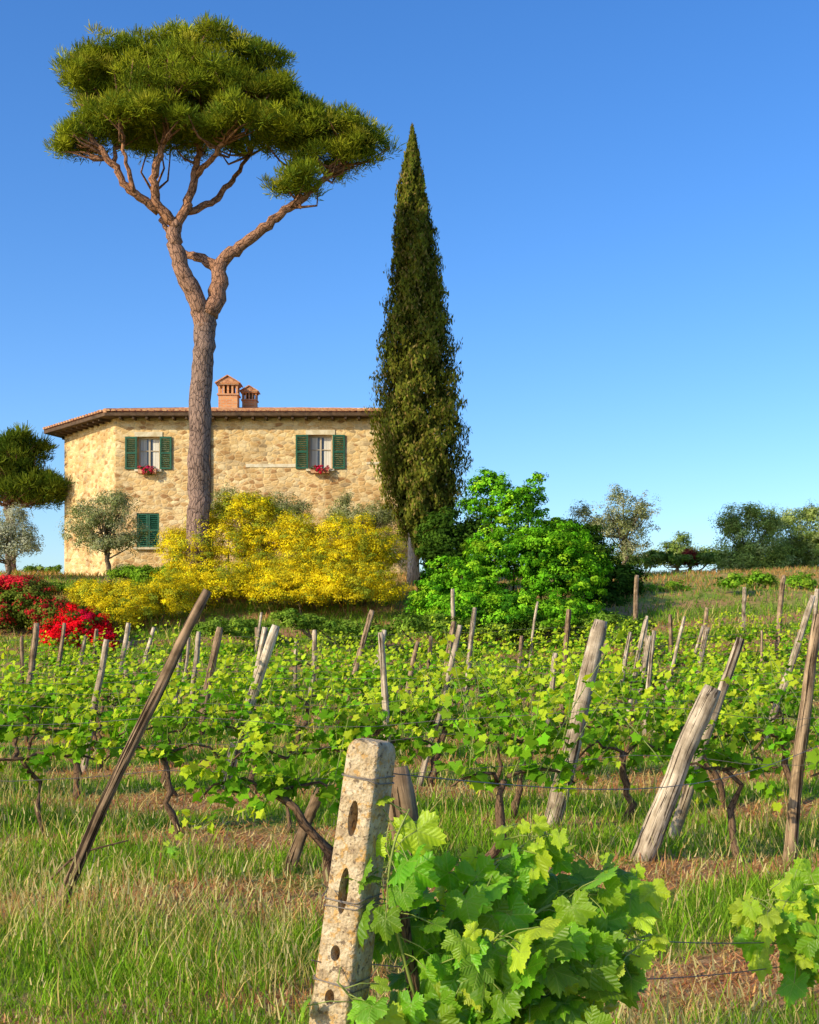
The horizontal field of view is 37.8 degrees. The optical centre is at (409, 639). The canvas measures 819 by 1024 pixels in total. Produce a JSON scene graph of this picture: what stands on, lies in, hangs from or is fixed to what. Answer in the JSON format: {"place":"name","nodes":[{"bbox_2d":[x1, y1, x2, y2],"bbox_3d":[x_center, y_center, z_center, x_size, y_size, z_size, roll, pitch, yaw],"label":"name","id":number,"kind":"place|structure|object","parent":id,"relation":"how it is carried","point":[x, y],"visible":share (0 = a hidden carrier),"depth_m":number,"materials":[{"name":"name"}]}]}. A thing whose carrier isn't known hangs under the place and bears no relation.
{"place":"outdoors","nodes":[
{"label":"outdoors","id":0,"kind":"place"},
{"bbox_2d":[0,565,818,1023],"bbox_3d":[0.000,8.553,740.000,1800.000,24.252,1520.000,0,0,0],"label":"ground","id":1,"kind":"structure","parent":0,"point":[690,603],"depth_m":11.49,"materials":[{"name":"green plant"}]},
{"bbox_2d":[19,636,24,703],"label":"wooden post","id":2,"kind":"object","parent":1,"relation":"on","point":[21,651],"visible":0.47,"depth_m":21.97,"materials":[{"name":"grey wood"}]},
{"bbox_2d":[0,501,45,578],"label":"olive tree","id":3,"kind":"object","parent":1,"relation":"on","point":[11,538],"visible":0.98,"depth_m":46.79,"materials":[{"name":"green plant"}]},
{"bbox_2d":[0,573,51,626],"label":"flowering oleander bush","id":4,"kind":"object","parent":1,"relation":"on","point":[12,579],"visible":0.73,"depth_m":36.59,"materials":[{"name":"red plant"}]},
{"bbox_2d":[23,623,38,713],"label":"wooden post","id":5,"kind":"object","parent":1,"relation":"on","point":[34,647],"visible":0.52,"depth_m":21.95,"materials":[{"name":"grey wood"}]},
{"bbox_2d":[0,574,72,631],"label":"flowering oleander bush","id":6,"kind":"object","parent":1,"relation":"on","point":[33,604],"visible":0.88,"depth_m":36.23,"materials":[{"name":"red plant"}]},
{"bbox_2d":[0,420,74,573],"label":"umbrella pine tree","id":7,"kind":"object","parent":1,"relation":"on","point":[26,479],"visible":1,"depth_m":53.16,"materials":[{"name":"green plant"}]},
{"bbox_2d":[50,623,65,696],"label":"wooden post","id":8,"kind":"object","parent":1,"relation":"on","point":[61,645],"visible":0.5,"depth_m":24.96,"materials":[{"name":"grey wood"}]},
{"bbox_2d":[46,581,103,593],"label":"clipped hedge","id":9,"kind":"object","parent":1,"relation":"on","point":[61,586],"visible":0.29,"depth_m":41.29,"materials":[{"name":"green plant"}]},
{"bbox_2d":[39,602,122,651],"bbox_3d":[-9.624,-0.329,35.052,2.539,1.569,1.896,0,0,0],"label":"red rose bush","id":10,"kind":"object","parent":1,"relation":"on","point":[80,617],"visible":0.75,"depth_m":34.61,"materials":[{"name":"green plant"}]},
{"bbox_2d":[76,635,86,681],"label":"wooden post","id":11,"kind":"object","parent":1,"relation":"on","point":[84,641],"visible":0.48,"depth_m":27.96,"materials":[{"name":"grey wood"}]},
{"bbox_2d":[80,639,108,772],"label":"wooden post","id":12,"kind":"object","parent":1,"relation":"on","point":[101,671],"visible":0.61,"depth_m":14.29,"materials":[{"name":"grey wood"}]},
{"bbox_2d":[92,629,97,662],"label":"wooden post","id":13,"kind":"object","parent":1,"relation":"on","point":[94,638],"visible":0.29,"depth_m":28.96,"materials":[{"name":"grey wood"}]},
{"bbox_2d":[55,485,154,583],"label":"olive tree","id":14,"kind":"object","parent":1,"relation":"on","point":[106,542],"visible":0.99,"depth_m":45.72,"materials":[{"name":"green plant"}]},
{"bbox_2d":[45,827,183,890],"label":"weeds","id":15,"kind":"object","parent":1,"relation":"on","point":[172,852],"visible":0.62,"depth_m":7.54,"materials":[{"name":"green plant"}]},
{"bbox_2d":[110,623,130,707],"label":"wooden post","id":16,"kind":"object","parent":1,"relation":"on","point":[126,637],"visible":0.47,"depth_m":23.96,"materials":[{"name":"grey wood"}]},
{"bbox_2d":[124,641,131,677],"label":"wooden post","id":17,"kind":"object","parent":1,"relation":"on","point":[128,645],"visible":0.33,"depth_m":29.95,"materials":[{"name":"grey wood"}]},
{"bbox_2d":[60,568,196,628],"bbox_3d":[-8.768,-1.195,37.489,3.856,2.151,3.460,0,0,-35],"label":"yellow broom bush","id":18,"kind":"object","parent":1,"relation":"on","point":[107,598],"visible":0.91,"depth_m":36.85,"materials":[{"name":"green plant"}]},
{"bbox_2d":[51,589,210,912],"bbox_3d":[-1.603,0.707,6.750,0.968,1.997,0.066,0,0,0],"label":"wooden post","id":19,"kind":"object","parent":1,"relation":"on","point":[122,764],"visible":0.87,"depth_m":6.72,"materials":[{"name":"brown wood"}]},
{"bbox_2d":[103,563,183,586],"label":"clipped hedge","id":20,"kind":"object","parent":1,"relation":"on","point":[137,573],"visible":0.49,"depth_m":43.86,"materials":[{"name":"green plant"}]},
{"bbox_2d":[138,627,155,699],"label":"wooden post","id":21,"kind":"object","parent":1,"relation":"on","point":[150,641],"visible":0.36,"depth_m":25.96,"materials":[{"name":"grey wood"}]},
{"bbox_2d":[173,654,181,716],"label":"wooden post","id":22,"kind":"object","parent":1,"relation":"on","point":[178,666],"visible":0.2,"depth_m":21.96,"materials":[{"name":"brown wood"}]},
{"bbox_2d":[176,637,189,717],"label":"wooden post","id":23,"kind":"object","parent":1,"relation":"on","point":[187,655],"visible":0.45,"depth_m":21.80,"materials":[{"name":"grey wood"}]},
{"bbox_2d":[187,631,200,730],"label":"wooden post","id":24,"kind":"object","parent":1,"relation":"on","point":[197,649],"visible":0.41,"depth_m":19.96,"materials":[{"name":"grey wood"}]},
{"bbox_2d":[198,627,222,737],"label":"wooden post","id":25,"kind":"object","parent":1,"relation":"on","point":[216,644],"visible":0.59,"depth_m":18.45,"materials":[{"name":"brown wood"}]},
{"bbox_2d":[42,9,405,610],"bbox_3d":[-6.214,-10.656,39.776,10.870,19.463,7.910,0,0,28],"label":"umbrella pine tree","id":26,"kind":"object","parent":1,"relation":"on","point":[182,86],"visible":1,"depth_m":39.10,"materials":[{"name":"green plant"}]},
{"bbox_2d":[43,375,407,575],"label":"stone farmhouse","id":27,"kind":"object","parent":1,"relation":"on","point":[319,457],"visible":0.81,"depth_m":50.00,"materials":[{"name":"beige stone"}]},
{"bbox_2d":[139,438,159,468],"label":"window","id":28,"kind":"structure","parent":27,"relation":"in","point":[149,448],"depth_m":50.26,"materials":[{"name":"beige"}]},
{"bbox_2d":[309,436,331,468],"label":"window","id":29,"kind":"structure","parent":27,"relation":"in","point":[320,447],"depth_m":50.26,"materials":[{"name":"beige"}]},
{"bbox_2d":[154,487,307,609],"bbox_3d":[-6.024,-2.936,40.082,5.465,4.701,5.627,0,0,0],"label":"yellow broom bush","id":30,"kind":"object","parent":1,"relation":"on","point":[248,541],"visible":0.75,"depth_m":39.90,"materials":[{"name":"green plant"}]},
{"bbox_2d":[220,624,279,788],"bbox_3d":[-1.745,0.791,12.799,0.713,1.920,0.136,0,0,0],"label":"wooden post","id":31,"kind":"object","parent":1,"relation":"on","point":[263,662],"visible":0.52,"depth_m":12.76,"materials":[{"name":"grey wood"}]},
{"bbox_2d":[243,627,267,746],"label":"wooden post","id":32,"kind":"object","parent":1,"relation":"on","point":[263,636],"visible":0.28,"depth_m":16.47,"materials":[{"name":"grey wood"}]},
{"bbox_2d":[255,627,258,657],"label":"wooden post","id":33,"kind":"object","parent":1,"relation":"on","point":[256,628],"visible":0.2,"depth_m":27.96,"materials":[{"name":"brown wood"}]},
{"bbox_2d":[254,612,261,653],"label":"wooden post","id":34,"kind":"object","parent":1,"relation":"on","point":[258,631],"visible":0.46,"depth_m":27.20,"materials":[{"name":"grey wood"}]},
{"bbox_2d":[210,477,314,558],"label":"olive tree","id":35,"kind":"object","parent":1,"relation":"on","point":[298,506],"visible":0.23,"depth_m":47.83,"materials":[{"name":"green plant"}]},
{"bbox_2d":[293,640,297,687],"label":"wooden post","id":36,"kind":"object","parent":1,"relation":"on","point":[295,667],"visible":0.45,"depth_m":27.96,"materials":[{"name":"grey wood"}]},
{"bbox_2d":[284,787,320,871],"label":"wooden post","id":37,"kind":"object","parent":1,"relation":"on","point":[299,840],"visible":0.59,"depth_m":8.36,"materials":[{"name":"brown wood"}]},
{"bbox_2d":[307,630,316,694],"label":"wooden post","id":38,"kind":"object","parent":1,"relation":"on","point":[314,642],"visible":0.53,"depth_m":26.95,"materials":[{"name":"grey wood"}]},
{"bbox_2d":[243,510,414,614],"bbox_3d":[-2.559,-2.461,39.315,5.478,3.808,5.270,0,0,0],"label":"yellow broom bush","id":39,"kind":"object","parent":1,"relation":"on","point":[323,573],"visible":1,"depth_m":38.75,"materials":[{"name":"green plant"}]},
{"bbox_2d":[309,738,395,1023],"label":"concrete post","id":40,"kind":"object","parent":1,"relation":"on","point":[362,823],"visible":0.94,"depth_m":2.96,"materials":[{"name":"beige concrete"}]},
{"bbox_2d":[0,621,818,992],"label":"trellis wire","id":41,"kind":"object","parent":40,"relation":"attached to","point":[414,737],"visible":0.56,"depth_m":10.06,"materials":[{"name":"grey metal"}]},
{"bbox_2d":[319,488,399,562],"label":"olive tree","id":42,"kind":"object","parent":1,"relation":"on","point":[381,518],"visible":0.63,"depth_m":47.69,"materials":[{"name":"green plant"}]},
{"bbox_2d":[346,610,373,702],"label":"wooden post","id":43,"kind":"object","parent":1,"relation":"on","point":[365,634],"visible":0.48,"depth_m":23.95,"materials":[{"name":"brown wood"}]},
{"bbox_2d":[372,629,386,672],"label":"wooden post","id":44,"kind":"object","parent":1,"relation":"on","point":[384,634],"visible":0.15,"depth_m":24.95,"materials":[{"name":"grey wood"}]},
{"bbox_2d":[378,632,390,740],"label":"wooden post","id":45,"kind":"object","parent":1,"relation":"on","point":[383,675],"visible":0.5,"depth_m":12.88,"materials":[{"name":"grey wood"}]},
{"bbox_2d":[389,765,427,990],"bbox_3d":[0.022,1.000,3.181,0.102,1.321,0.239,0,0,-35],"label":"wooden strut","id":46,"kind":"object","parent":1,"relation":"on","point":[403,793],"visible":0.17,"depth_m":3.20,"materials":[{"name":"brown wood"}]},
{"bbox_2d":[398,641,419,726],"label":"wooden post","id":47,"kind":"object","parent":1,"relation":"on","point":[414,655],"visible":0.4,"depth_m":19.97,"materials":[{"name":"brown wood"}]},
{"bbox_2d":[0,648,818,838],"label":"grapevine row","id":48,"kind":"object","parent":1,"relation":"on","point":[333,739],"visible":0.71,"depth_m":10.49,"materials":[{"name":"green plant"}]},
{"bbox_2d":[0,627,818,799],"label":"grapevine row","id":49,"kind":"object","parent":1,"relation":"on","point":[421,706],"visible":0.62,"depth_m":12.86,"materials":[{"name":"green plant"}]},
{"bbox_2d":[0,633,818,775],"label":"grapevine row","id":50,"kind":"object","parent":1,"relation":"on","point":[187,686],"visible":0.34,"depth_m":15.32,"materials":[{"name":"green plant"}]},
{"bbox_2d":[0,634,818,755],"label":"grapevine row","id":51,"kind":"object","parent":1,"relation":"on","point":[47,697],"visible":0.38,"depth_m":17.75,"materials":[{"name":"green plant"}]},
{"bbox_2d":[0,630,818,743],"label":"grapevine row","id":52,"kind":"object","parent":1,"relation":"on","point":[398,661],"visible":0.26,"depth_m":20.29,"materials":[{"name":"green plant"}]},
{"bbox_2d":[0,628,818,722],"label":"grapevine row","id":53,"kind":"object","parent":1,"relation":"on","point":[418,662],"visible":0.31,"depth_m":23.05,"materials":[{"name":"green plant"}]},
{"bbox_2d":[21,550,804,573],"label":"distant hedge","id":54,"kind":"object","parent":1,"relation":"on","point":[661,557],"visible":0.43,"depth_m":59.47,"materials":[{"name":"green plant"}]},
{"bbox_2d":[10,611,818,697],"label":"grapevine row","id":55,"kind":"object","parent":1,"relation":"on","point":[302,651],"visible":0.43,"depth_m":27.68,"materials":[{"name":"green plant"}]},
{"bbox_2d":[24,624,806,707],"bbox_3d":[-0.005,0.599,25.735,24.811,1.938,1.787,0,0,-16],"label":"grapevine row","id":56,"kind":"object","parent":1,"relation":"on","point":[679,662],"visible":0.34,"depth_m":25.71,"materials":[{"name":"green plant"}]},
{"bbox_2d":[364,123,472,583],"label":"cypress tree","id":57,"kind":"object","parent":1,"relation":"on","point":[419,463],"visible":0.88,"depth_m":45.14,"materials":[{"name":"green plant"}]},
{"bbox_2d":[191,606,656,654],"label":"wild shrub bank","id":58,"kind":"structure","parent":1,"relation":"on","point":[288,618],"depth_m":33.93,"materials":[{"name":"green plant"}]},
{"bbox_2d":[36,607,812,681],"bbox_3d":[-0.358,0.127,30.304,29.480,2.388,1.450,0,0,-16],"label":"grapevine row","id":59,"kind":"object","parent":1,"relation":"on","point":[749,638],"visible":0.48,"depth_m":31.38,"materials":[{"name":"green plant"}]},
{"bbox_2d":[426,636,432,686],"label":"wooden post","id":60,"kind":"object","parent":1,"relation":"on","point":[430,640],"visible":0.32,"depth_m":20.96,"materials":[{"name":"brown wood"}]},
{"bbox_2d":[416,625,461,786],"bbox_3d":[0.304,0.789,13.044,0.556,1.916,0.077,0,0,-5],"label":"wooden post","id":61,"kind":"object","parent":1,"relation":"on","point":[424,764],"visible":0.6,"depth_m":13.03,"materials":[{"name":"grey wood"}]},
{"bbox_2d":[441,621,455,720],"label":"wooden post","id":62,"kind":"object","parent":1,"relation":"on","point":[452,628],"visible":0.27,"depth_m":21.96,"materials":[{"name":"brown wood"}]},
{"bbox_2d":[451,589,455,631],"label":"wooden post","id":63,"kind":"object","parent":1,"relation":"on","point":[452,603],"visible":0.49,"depth_m":33.95,"materials":[{"name":"grey wood"}]},
{"bbox_2d":[463,607,476,711],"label":"wooden post","id":64,"kind":"object","parent":1,"relation":"on","point":[472,629],"visible":0.56,"depth_m":23.96,"materials":[{"name":"grey wood"}]},
{"bbox_2d":[300,796,670,1023],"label":"grapevine","id":65,"kind":"object","parent":1,"relation":"on","point":[499,951],"visible":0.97,"depth_m":3.00,"materials":[{"name":"green plant"}]},
{"bbox_2d":[174,630,818,889],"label":"grapevine row","id":66,"kind":"object","parent":1,"relation":"on","point":[284,789],"visible":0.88,"depth_m":8.15,"materials":[{"name":"green plant"}]},
{"bbox_2d":[404,467,614,627],"bbox_3d":[3.187,-2.893,36.757,6.752,5.422,6.467,0,0,0],"label":"green locust bush","id":67,"kind":"object","parent":1,"relation":"on","point":[540,551],"visible":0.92,"depth_m":36.88,"materials":[{"name":"green plant"}]},
{"bbox_2d":[514,636,522,696],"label":"wooden post","id":68,"kind":"object","parent":1,"relation":"on","point":[520,646],"visible":0.47,"depth_m":25.96,"materials":[{"name":"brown wood"}]},
{"bbox_2d":[412,506,651,607],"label":"dark evergreen shrub","id":69,"kind":"object","parent":1,"relation":"on","point":[445,535],"visible":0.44,"depth_m":42.13,"materials":[{"name":"green plant"}]},
{"bbox_2d":[528,601,538,665],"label":"wooden post","id":70,"kind":"object","parent":1,"relation":"on","point":[533,624],"visible":0.77,"depth_m":31.41,"materials":[{"name":"grey wood"}]},
{"bbox_2d":[545,652,557,727],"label":"wooden post","id":71,"kind":"object","parent":1,"relation":"on","point":[553,680],"visible":0.34,"depth_m":19.96,"materials":[{"name":"grey wood"}]},
{"bbox_2d":[559,609,571,711],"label":"wooden post","id":72,"kind":"object","parent":1,"relation":"on","point":[567,626],"visible":0.36,"depth_m":19.96,"materials":[{"name":"brown wood"}]},
{"bbox_2d":[545,619,606,827],"bbox_3d":[1.417,0.807,10.398,0.611,1.982,0.176,0,0,0],"label":"wooden post","id":73,"kind":"object","parent":1,"relation":"on","point":[593,651],"visible":0.65,"depth_m":10.33,"materials":[{"name":"grey wood"}]},
{"bbox_2d":[597,640,608,680],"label":"wooden post","id":74,"kind":"object","parent":1,"relation":"on","point":[602,657],"visible":0.12,"depth_m":26.96,"materials":[{"name":"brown wood"}]},
{"bbox_2d":[563,484,660,564],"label":"olive tree","id":75,"kind":"object","parent":1,"relation":"on","point":[619,525],"visible":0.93,"depth_m":49.76,"materials":[{"name":"green plant"}]},
{"bbox_2d":[616,632,631,706],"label":"wooden post","id":76,"kind":"object","parent":1,"relation":"on","point":[625,655],"visible":0.38,"depth_m":21.54,"materials":[{"name":"grey wood"}]},
{"bbox_2d":[630,575,638,655],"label":"wooden post","id":77,"kind":"object","parent":1,"relation":"on","point":[636,599],"visible":0.64,"depth_m":33.94,"materials":[{"name":"brown wood"}]},
{"bbox_2d":[625,619,647,720],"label":"wooden post","id":78,"kind":"object","parent":1,"relation":"on","point":[641,639],"visible":0.52,"depth_m":21.59,"materials":[{"name":"grey wood"}]},
{"bbox_2d":[631,635,650,718],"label":"wooden post","id":79,"kind":"object","parent":1,"relation":"on","point":[647,651],"visible":0.39,"depth_m":21.96,"materials":[{"name":"grey wood"}]},
{"bbox_2d":[640,616,647,670],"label":"wooden post","id":80,"kind":"object","parent":1,"relation":"on","point":[645,636],"visible":0.3,"depth_m":26.83,"materials":[{"name":"grey wood"}]},
{"bbox_2d":[642,630,655,735],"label":"wooden post","id":81,"kind":"object","parent":1,"relation":"on","point":[650,666],"visible":0.57,"depth_m":18.97,"materials":[{"name":"grey wood"}]},
{"bbox_2d":[651,616,685,735],"bbox_3d":[4.112,0.650,19.045,0.587,2.064,0.066,0,0,7],"label":"wooden post","id":82,"kind":"object","parent":1,"relation":"on","point":[678,641],"visible":0.59,"depth_m":19.01,"materials":[{"name":"grey wood"}]},
{"bbox_2d":[668,614,673,687],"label":"wooden post","id":83,"kind":"object","parent":1,"relation":"on","point":[670,625],"visible":0.49,"depth_m":27.96,"materials":[{"name":"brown wood"}]},
{"bbox_2d":[630,684,720,861],"bbox_3d":[1.881,1.027,8.552,0.688,1.424,0.166,0,0,0],"label":"wooden post","id":84,"kind":"object","parent":1,"relation":"on","point":[658,817],"visible":0.91,"depth_m":8.49,"materials":[{"name":"grey wood"}]},
{"bbox_2d":[643,531,719,571],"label":"olive tree","id":85,"kind":"object","parent":1,"relation":"on","point":[676,547],"visible":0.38,"depth_m":65.67,"materials":[{"name":"green plant"}]},
{"bbox_2d":[680,547,698,569],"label":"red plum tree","id":86,"kind":"object","parent":1,"relation":"on","point":[691,551],"visible":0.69,"depth_m":59.81,"materials":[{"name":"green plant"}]},
{"bbox_2d":[690,625,703,681],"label":"wooden post","id":87,"kind":"object","parent":1,"relation":"on","point":[699,637],"visible":0.47,"depth_m":27.22,"materials":[{"name":"grey wood"}]},
{"bbox_2d":[696,627,709,673],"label":"wooden post","id":88,"kind":"object","parent":1,"relation":"on","point":[704,639],"visible":0.45,"depth_m":25.96,"materials":[{"name":"grey wood"}]},
{"bbox_2d":[699,607,708,647],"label":"wooden post","id":89,"kind":"object","parent":1,"relation":"on","point":[706,611],"visible":0.35,"depth_m":31.96,"materials":[{"name":"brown wood"}]},
{"bbox_2d":[669,637,744,840],"bbox_3d":[2.354,0.870,9.599,0.677,1.789,0.092,0,0,0],"label":"wooden post","id":90,"kind":"object","parent":1,"relation":"on","point":[679,817],"visible":0.63,"depth_m":9.56,"materials":[{"name":"grey wood"}]},
{"bbox_2d":[642,569,817,591],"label":"young vine shrubs","id":91,"kind":"object","parent":1,"relation":"on","point":[736,579],"visible":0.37,"depth_m":43.16,"materials":[{"name":"green plant"}]},
{"bbox_2d":[740,587,745,637],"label":"wooden post","id":92,"kind":"object","parent":1,"relation":"on","point":[743,614],"visible":0.7,"depth_m":35.95,"materials":[{"name":"brown wood"}]},
{"bbox_2d":[708,500,794,571],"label":"olive tree","id":93,"kind":"object","parent":1,"relation":"on","point":[743,553],"visible":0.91,"depth_m":55.52,"materials":[{"name":"green plant"}]},
{"bbox_2d":[760,630,762,679],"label":"wooden post","id":94,"kind":"object","parent":1,"relation":"on","point":[761,642],"visible":0.41,"depth_m":25.08,"materials":[{"name":"brown wood"}]},
{"bbox_2d":[727,857,818,1008],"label":"grapevine","id":95,"kind":"object","parent":1,"relation":"on","point":[789,926],"visible":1,"depth_m":3.79,"materials":[{"name":"green plant"}]},
{"bbox_2d":[775,575,785,656],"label":"wooden post","id":96,"kind":"object","parent":1,"relation":"on","point":[780,600],"visible":0.72,"depth_m":33.94,"materials":[{"name":"brown wood"}]},
{"bbox_2d":[758,595,815,749],"bbox_3d":[5.348,0.537,17.000,0.859,2.358,0.110,0,0,0],"label":"wooden post","id":97,"kind":"object","parent":1,"relation":"on","point":[803,625],"visible":0.61,"depth_m":16.96,"materials":[{"name":"grey wood"}]},
{"bbox_2d":[757,498,818,568],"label":"olive tree","id":98,"kind":"object","parent":1,"relation":"on","point":[805,552],"visible":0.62,"depth_m":57.34,"materials":[{"name":"green plant"}]},
{"bbox_2d":[783,614,818,861],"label":"wooden post","id":99,"kind":"object","parent":1,"relation":"on","point":[800,746],"visible":0.89,"depth_m":8.87,"materials":[{"name":"brown wood"}]},
{"bbox_2d":[812,589,818,620],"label":"wooden post","id":100,"kind":"object","parent":1,"relation":"on","point":[815,605],"visible":0.31,"depth_m":29.95,"materials":[{"name":"grey wood"}]},
{"bbox_2d":[0,0,818,573],"label":"sky","id":101,"kind":"structure","parent":0,"point":[623,195],"materials":[{"name":"blue"}]}
]}

